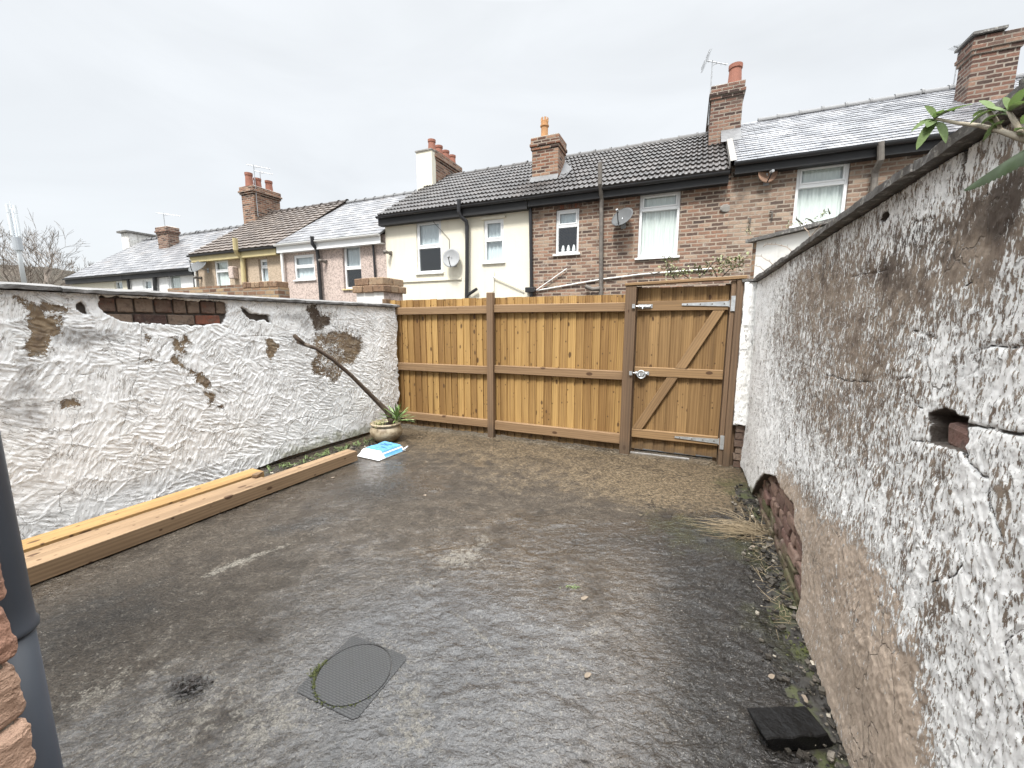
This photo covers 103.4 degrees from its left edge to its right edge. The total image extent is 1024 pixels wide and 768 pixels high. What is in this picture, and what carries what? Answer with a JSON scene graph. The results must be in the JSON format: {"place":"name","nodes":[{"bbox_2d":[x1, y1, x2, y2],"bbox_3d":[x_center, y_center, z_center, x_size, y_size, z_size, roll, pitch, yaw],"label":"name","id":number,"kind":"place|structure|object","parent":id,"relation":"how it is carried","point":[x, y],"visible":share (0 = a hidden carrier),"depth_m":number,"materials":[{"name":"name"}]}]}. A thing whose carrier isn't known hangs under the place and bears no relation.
{"place":"outdoors","nodes":[
{"label":"outdoors","id":0,"kind":"place"},
{"bbox_2d":[0,264,75,286],"bbox_3d":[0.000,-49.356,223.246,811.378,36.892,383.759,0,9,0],"label":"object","id":1,"kind":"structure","parent":0,"point":[58,283],"depth_m":175.51,"materials":[{"name":"brown plant"}]},
{"bbox_2d":[0,282,399,539],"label":"garden wall","id":2,"kind":"structure","parent":0,"point":[112,400],"depth_m":3.45,"materials":[{"name":"paint"}]},
{"bbox_2d":[31,423,818,767],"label":"yard floor","id":3,"kind":"structure","parent":0,"point":[467,601],"depth_m":2.05,"materials":[{"name":"concrete"}]},
{"bbox_2d":[0,432,63,767],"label":"downpipe","id":4,"kind":"object","parent":3,"relation":"on","point":[17,605],"visible":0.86,"depth_m":0.82,"materials":[{"name":"grey plastic"}]},
{"bbox_2d":[22,468,263,552],"bbox_3d":[-2.988,1.044,2.650,0.188,0.120,2.650,4,10,26],"label":"timber post","id":5,"kind":"object","parent":3,"relation":"on","point":[53,536],"visible":0.49,"depth_m":2.95,"materials":[{"name":"beige wood"}]},
{"bbox_2d":[24,476,262,558],"bbox_3d":[-2.913,1.080,2.465,0.112,0.104,2.780,4,10,26],"label":"timber post","id":6,"kind":"object","parent":3,"relation":"on","point":[38,551],"visible":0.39,"depth_m":2.85,"materials":[{"name":"beige wood"}]},
{"bbox_2d":[252,472,261,477],"bbox_3d":[-2.312,0.821,3.670,0.060,0.036,0.076,1,9,4],"label":"wood offcut","id":7,"kind":"object","parent":6,"relation":"on","point":[256,475],"visible":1,"depth_m":3.64,"materials":[{"name":"brown wood"}]},
{"bbox_2d":[161,670,213,704],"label":"leaf litter","id":8,"kind":"object","parent":3,"relation":"on","point":[193,682],"visible":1,"depth_m":1.68,"materials":[{"name":"black plant"}]},
{"bbox_2d":[25,449,357,585],"bbox_3d":[-2.653,1.044,2.679,0.158,0.110,4.000,4,10,26],"label":"timber post","id":9,"kind":"object","parent":3,"relation":"on","point":[55,562],"visible":0.96,"depth_m":2.90,"materials":[{"name":"beige wood"}]},
{"bbox_2d":[267,438,374,472],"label":"weeds","id":10,"kind":"object","parent":3,"relation":"on","point":[325,451],"visible":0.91,"depth_m":4.62,"materials":[{"name":"green plant"}]},
{"bbox_2d":[270,439,377,474],"bbox_3d":[-2.084,0.833,4.490,0.244,0.027,1.954,4,10,27],"label":"debris","id":11,"kind":"object","parent":3,"relation":"on","point":[353,447],"visible":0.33,"depth_m":4.86,"materials":[{"name":"brown soil"}]},
{"bbox_2d":[297,636,405,719],"bbox_3d":[-0.698,1.262,1.756,0.351,0.039,0.334,4,9,23],"label":"drain cover","id":12,"kind":"object","parent":3,"relation":"on","point":[355,670],"visible":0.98,"depth_m":1.73,"materials":[{"name":"metal"}]},
{"bbox_2d":[293,334,413,442],"bbox_3d":[-1.863,0.068,4.961,1.353,1.383,0.503,-4,10,-26],"label":"potted yucca","id":13,"kind":"object","parent":3,"relation":"on","point":[389,428],"visible":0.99,"depth_m":5.05,"materials":[{"name":"ceramic"}]},
{"bbox_2d":[357,441,407,460],"bbox_3d":[-1.494,0.759,4.696,0.378,0.088,0.450,5,10,28],"label":"plastic sack","id":14,"kind":"object","parent":3,"relation":"on","point":[381,450],"visible":1,"depth_m":4.60,"materials":[{"name":"blue plastic"}]},
{"bbox_2d":[382,292,624,448],"bbox_3d":[-0.272,-0.204,5.272,3.406,1.929,0.115,4,9,23],"label":"timber fence","id":15,"kind":"object","parent":3,"relation":"on","point":[547,368],"visible":0.82,"depth_m":5.15,"materials":[{"name":"brown wood"}]},
{"bbox_2d":[584,672,590,677],"bbox_3d":[0.324,1.250,1.737,0.023,0.003,0.037,8,12,44],"label":"stone chip","id":16,"kind":"object","parent":3,"relation":"on","point":[587,674],"visible":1,"depth_m":1.74,"materials":[{"name":"beige stone"}]},
{"bbox_2d":[683,494,775,549],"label":"dead grass","id":17,"kind":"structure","parent":3,"relation":"on","point":[744,528],"depth_m":2.92,"materials":[{"name":"plant"}]},
{"bbox_2d":[747,706,832,749],"bbox_3d":[1.013,1.257,1.479,0.265,0.065,0.121,0,9,-3],"label":"timber offcut","id":18,"kind":"object","parent":3,"relation":"on","point":[791,728],"visible":1,"depth_m":1.45,"materials":[{"name":"black wood"}]},
{"bbox_2d":[735,488,848,767],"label":"dirt strip","id":19,"kind":"object","parent":3,"relation":"on","point":[816,701],"visible":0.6,"depth_m":1.87,"materials":[{"name":"brown soil"}]},
{"bbox_2d":[747,524,796,639],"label":"dry stalks","id":20,"kind":"object","parent":19,"relation":"on","point":[773,586],"visible":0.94,"depth_m":2.29,"materials":[{"name":"plant"}]},
{"bbox_2d":[730,484,850,767],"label":"rubble","id":21,"kind":"object","parent":19,"relation":"on","point":[804,755],"visible":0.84,"depth_m":1.97,"materials":[{"name":"stone"}]},
{"bbox_2d":[785,607,818,688],"bbox_3d":[1.593,1.155,2.246,0.257,0.021,1.547,4,10,26],"label":"moss","id":22,"kind":"object","parent":3,"relation":"on","point":[804,649],"visible":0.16,"depth_m":1.85,"materials":[{"name":"green plant"}]},
{"bbox_2d":[801,694,807,702],"bbox_3d":[1.165,1.250,1.606,0.017,0.003,0.039,2,9,12],"label":"stone chip","id":23,"kind":"object","parent":3,"relation":"on","point":[805,698],"visible":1,"depth_m":1.60,"materials":[{"name":"beige stone"}]},
{"bbox_2d":[733,78,1023,767],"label":"garden wall","id":24,"kind":"structure","parent":3,"relation":"on","point":[878,452],"depth_m":1.12,"materials":[{"name":"paint"}]},
{"bbox_2d":[619,275,746,466],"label":"timber gate","id":25,"kind":"structure","parent":24,"relation":"attached to","point":[680,358],"depth_m":4.39,"materials":[{"name":"wood"}]},
{"bbox_2d":[911,89,1023,190],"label":"buddleia","id":26,"kind":"object","parent":24,"relation":"on","point":[1014,162],"visible":1,"depth_m":0.76,"materials":[{"name":"green plant"}]},
{"bbox_2d":[0,0,1023,271],"label":"sky","id":27,"kind":"structure","parent":0,"point":[115,114],"materials":[{"name":"white"}]},
{"bbox_2d":[641,448,711,457],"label":"alley","id":28,"kind":"structure","parent":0,"point":[676,453],"depth_m":4.66,"materials":[{"name":"grey concrete"}]},
{"label":"ground","id":29,"kind":"structure","parent":0,"visible":0},
{"bbox_2d":[5,202,26,282],"bbox_3d":[-43.509,-9.002,36.053,0.638,14.027,0.655,0,9,0],"label":"phone mast","id":30,"kind":"object","parent":29,"relation":"on","point":[14,229],"visible":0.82,"depth_m":35.35,"materials":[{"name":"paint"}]},
{"bbox_2d":[0,564,35,767],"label":"brick house corner","id":31,"kind":"object","parent":29,"relation":"on","point":[17,750],"visible":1,"depth_m":0.47,"materials":[{"name":"brown brick"}]},
{"bbox_2d":[0,229,80,284],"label":"bare tree","id":32,"kind":"object","parent":29,"relation":"on","point":[31,249],"visible":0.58,"depth_m":45.26,"materials":[{"name":"brown plant"}]},
{"bbox_2d":[0,210,89,283],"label":"bare tree","id":33,"kind":"object","parent":29,"relation":"on","point":[33,260],"visible":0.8,"depth_m":45.09,"materials":[{"name":"brown plant"}]},
{"bbox_2d":[0,234,93,285],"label":"bare tree","id":34,"kind":"object","parent":29,"relation":"on","point":[29,272],"visible":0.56,"depth_m":41.99,"materials":[{"name":"brown plant"}]},
{"bbox_2d":[62,230,198,288],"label":"cream house","id":35,"kind":"structure","parent":29,"relation":"on","point":[139,247],"depth_m":18.16,"materials":[{"name":"white tile"}]},
{"bbox_2d":[116,281,122,288],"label":"window","id":36,"kind":"structure","parent":35,"relation":"in","point":[119,285],"depth_m":17.14,"materials":[{"name":"white plastic"}]},
{"bbox_2d":[118,224,243,291],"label":"white house","id":37,"kind":"structure","parent":29,"relation":"on","point":[165,270],"depth_m":16.37,"materials":[{"name":"tile"}]},
{"bbox_2d":[144,280,152,290],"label":"window","id":38,"kind":"structure","parent":37,"relation":"in","point":[146,282],"depth_m":16.32,"materials":[{"name":"white plastic"}]},
{"bbox_2d":[169,276,181,287],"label":"window","id":39,"kind":"structure","parent":37,"relation":"in","point":[176,283],"depth_m":15.63,"materials":[{"name":"white plastic"}]},
{"bbox_2d":[167,284,243,295],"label":"brick wall","id":40,"kind":"structure","parent":29,"relation":"on","point":[230,289],"depth_m":8.55,"materials":[{"name":"brown brick"}]},
{"bbox_2d":[242,281,289,297],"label":"brick wall","id":41,"kind":"structure","parent":29,"relation":"on","point":[278,289],"depth_m":7.12,"materials":[{"name":"brown brick"}]},
{"bbox_2d":[186,172,348,286],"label":"pebbledash house","id":42,"kind":"structure","parent":29,"relation":"on","point":[246,252],"depth_m":14.51,"materials":[{"name":"tile"}]},
{"bbox_2d":[188,259,208,272],"bbox_3d":[-11.085,-4.160,14.254,0.571,0.470,0.520,-4,10,-26],"label":"satellite dish","id":43,"kind":"object","parent":42,"relation":"attached to","point":[196,266],"visible":1,"depth_m":14.30,"materials":[{"name":"grey metal"}]},
{"bbox_2d":[215,260,229,285],"bbox_3d":[-10.239,-3.843,14.358,0.857,1.090,0.188,4,9,23],"label":"window","id":44,"kind":"structure","parent":42,"relation":"in","point":[222,273],"depth_m":14.42,"materials":[{"name":"white plastic"}]},
{"bbox_2d":[246,163,269,216],"bbox_3d":[-10.267,-7.864,16.500,0.847,2.000,0.260,-2,9,-14],"label":"television aerial","id":45,"kind":"object","parent":42,"relation":"attached to","point":[255,183],"visible":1,"depth_m":16.40,"materials":[{"name":"metal"}]},
{"bbox_2d":[260,259,268,280],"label":"window","id":46,"kind":"structure","parent":42,"relation":"in","point":[264,269],"depth_m":13.64,"materials":[{"name":"white plastic"}]},
{"bbox_2d":[273,190,416,301],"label":"pebbledash house","id":47,"kind":"structure","parent":29,"relation":"on","point":[332,255],"depth_m":12.47,"materials":[{"name":"grey tile"}]},
{"bbox_2d":[293,254,316,281],"bbox_3d":[-6.533,-3.668,12.790,0.979,0.805,0.188,4,9,23],"label":"window","id":48,"kind":"structure","parent":47,"relation":"in","point":[305,268],"depth_m":12.84,"materials":[{"name":"white plastic"}]},
{"bbox_2d":[342,247,360,290],"bbox_3d":[-4.728,-3.473,12.071,0.797,1.323,0.238,4,9,23],"label":"window","id":49,"kind":"structure","parent":47,"relation":"in","point":[352,258],"depth_m":12.13,"materials":[{"name":"white plastic"}]},
{"bbox_2d":[352,277,405,302],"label":"brick pier","id":50,"kind":"structure","parent":29,"relation":"on","point":[375,290],"depth_m":6.87,"materials":[{"name":"brown brick"}]},
{"bbox_2d":[375,138,540,299],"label":"cream house","id":51,"kind":"structure","parent":29,"relation":"on","point":[477,220],"depth_m":10.71,"materials":[{"name":"white paint"}]},
{"bbox_2d":[415,221,443,274],"bbox_3d":[-2.217,-3.678,10.938,0.894,1.390,0.198,4,9,23],"label":"window","id":52,"kind":"structure","parent":51,"relation":"in","point":[428,234],"depth_m":10.95,"materials":[{"name":"white plastic"}]},
{"bbox_2d":[442,249,459,266],"bbox_3d":[-1.563,-3.259,10.432,0.370,0.488,0.374,-5,10,-30],"label":"satellite dish","id":53,"kind":"object","parent":51,"relation":"attached to","point":[450,257],"visible":1,"depth_m":10.48,"materials":[{"name":"white metal"}]},
{"bbox_2d":[482,218,504,264],"bbox_3d":[-0.441,-3.578,10.189,0.648,1.078,0.198,4,9,23],"label":"window","id":54,"kind":"structure","parent":51,"relation":"in","point":[493,229],"depth_m":10.23,"materials":[{"name":"white plastic"}]},
{"bbox_2d":[525,116,731,296],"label":"brick house","id":55,"kind":"structure","parent":29,"relation":"on","point":[673,193],"depth_m":9.06,"materials":[{"name":"brown brick"}]},
{"bbox_2d":[553,208,579,255],"bbox_3d":[1.303,-3.534,9.457,0.656,1.041,0.218,4,9,23],"label":"window","id":56,"kind":"structure","parent":55,"relation":"in","point":[569,218],"depth_m":9.45,"materials":[{"name":"white plastic"}]},
{"bbox_2d":[612,208,632,228],"bbox_3d":[2.358,-3.588,8.681,0.394,0.421,0.440,-1,9,-4],"label":"satellite dish","id":57,"kind":"object","parent":55,"relation":"attached to","point":[622,217],"visible":1,"depth_m":8.69,"materials":[{"name":"grey metal"}]},
{"bbox_2d":[635,191,680,259],"bbox_3d":[3.150,-3.387,8.685,0.915,1.375,0.218,4,9,23],"label":"window","id":58,"kind":"structure","parent":55,"relation":"in","point":[659,214],"depth_m":8.73,"materials":[{"name":"white plastic"}]},
{"bbox_2d":[649,252,749,279],"bbox_3d":[3.492,-2.195,7.647,1.762,0.587,0.356,4,9,23],"label":"climbing plant","id":59,"kind":"object","parent":55,"relation":"attached to","point":[685,272],"visible":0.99,"depth_m":7.58,"materials":[{"name":"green plant"}]},
{"bbox_2d":[745,217,834,278],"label":"rendered wall","id":60,"kind":"structure","parent":29,"relation":"on","point":[793,238],"depth_m":5.23,"materials":[{"name":"paint"}]},
{"bbox_2d":[749,225,820,270],"bbox_3d":[3.349,-1.630,5.061,0.066,0.513,1.094,-2,9,-10],"label":"dead bramble","id":61,"kind":"object","parent":60,"relation":"attached to","point":[782,245],"visible":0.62,"depth_m":5.12,"materials":[{"name":"brown plant"}]},
{"bbox_2d":[745,209,830,234],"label":"coping weeds","id":62,"kind":"object","parent":60,"relation":"on","point":[801,223],"visible":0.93,"depth_m":4.92,"materials":[{"name":"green plant"}]},
{"bbox_2d":[706,24,1023,285],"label":"brick house","id":63,"kind":"structure","parent":29,"relation":"on","point":[837,160],"depth_m":7.71,"materials":[{"name":"brown brick"}]},
{"bbox_2d":[701,48,727,124],"bbox_3d":[4.773,-7.074,9.613,0.573,1.681,0.205,4,9,25],"label":"television aerial","id":64,"kind":"object","parent":63,"relation":"attached to","point":[704,64],"visible":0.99,"depth_m":9.59,"materials":[{"name":"metal"}]},
{"bbox_2d":[758,169,777,185],"bbox_3d":[4.870,-3.999,7.639,0.280,0.386,0.280,-5,10,-30],"label":"satellite dish","id":65,"kind":"object","parent":63,"relation":"attached to","point":[765,178],"visible":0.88,"depth_m":7.69,"materials":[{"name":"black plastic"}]},
{"bbox_2d":[789,163,849,228],"bbox_3d":[5.748,-3.516,7.548,0.907,1.131,0.218,4,9,23],"label":"window","id":66,"kind":"structure","parent":63,"relation":"in","point":[818,189],"depth_m":7.59,"materials":[{"name":"white plastic"}]},
{"bbox_2d":[949,43,961,83],"bbox_3d":[9.389,-6.779,8.561,0.320,0.728,0.200,-4,9,-23],"label":"television aerial","id":67,"kind":"object","parent":63,"relation":"attached to","point":[956,46],"visible":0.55,"depth_m":8.59,"materials":[{"name":"metal"}]}
]}

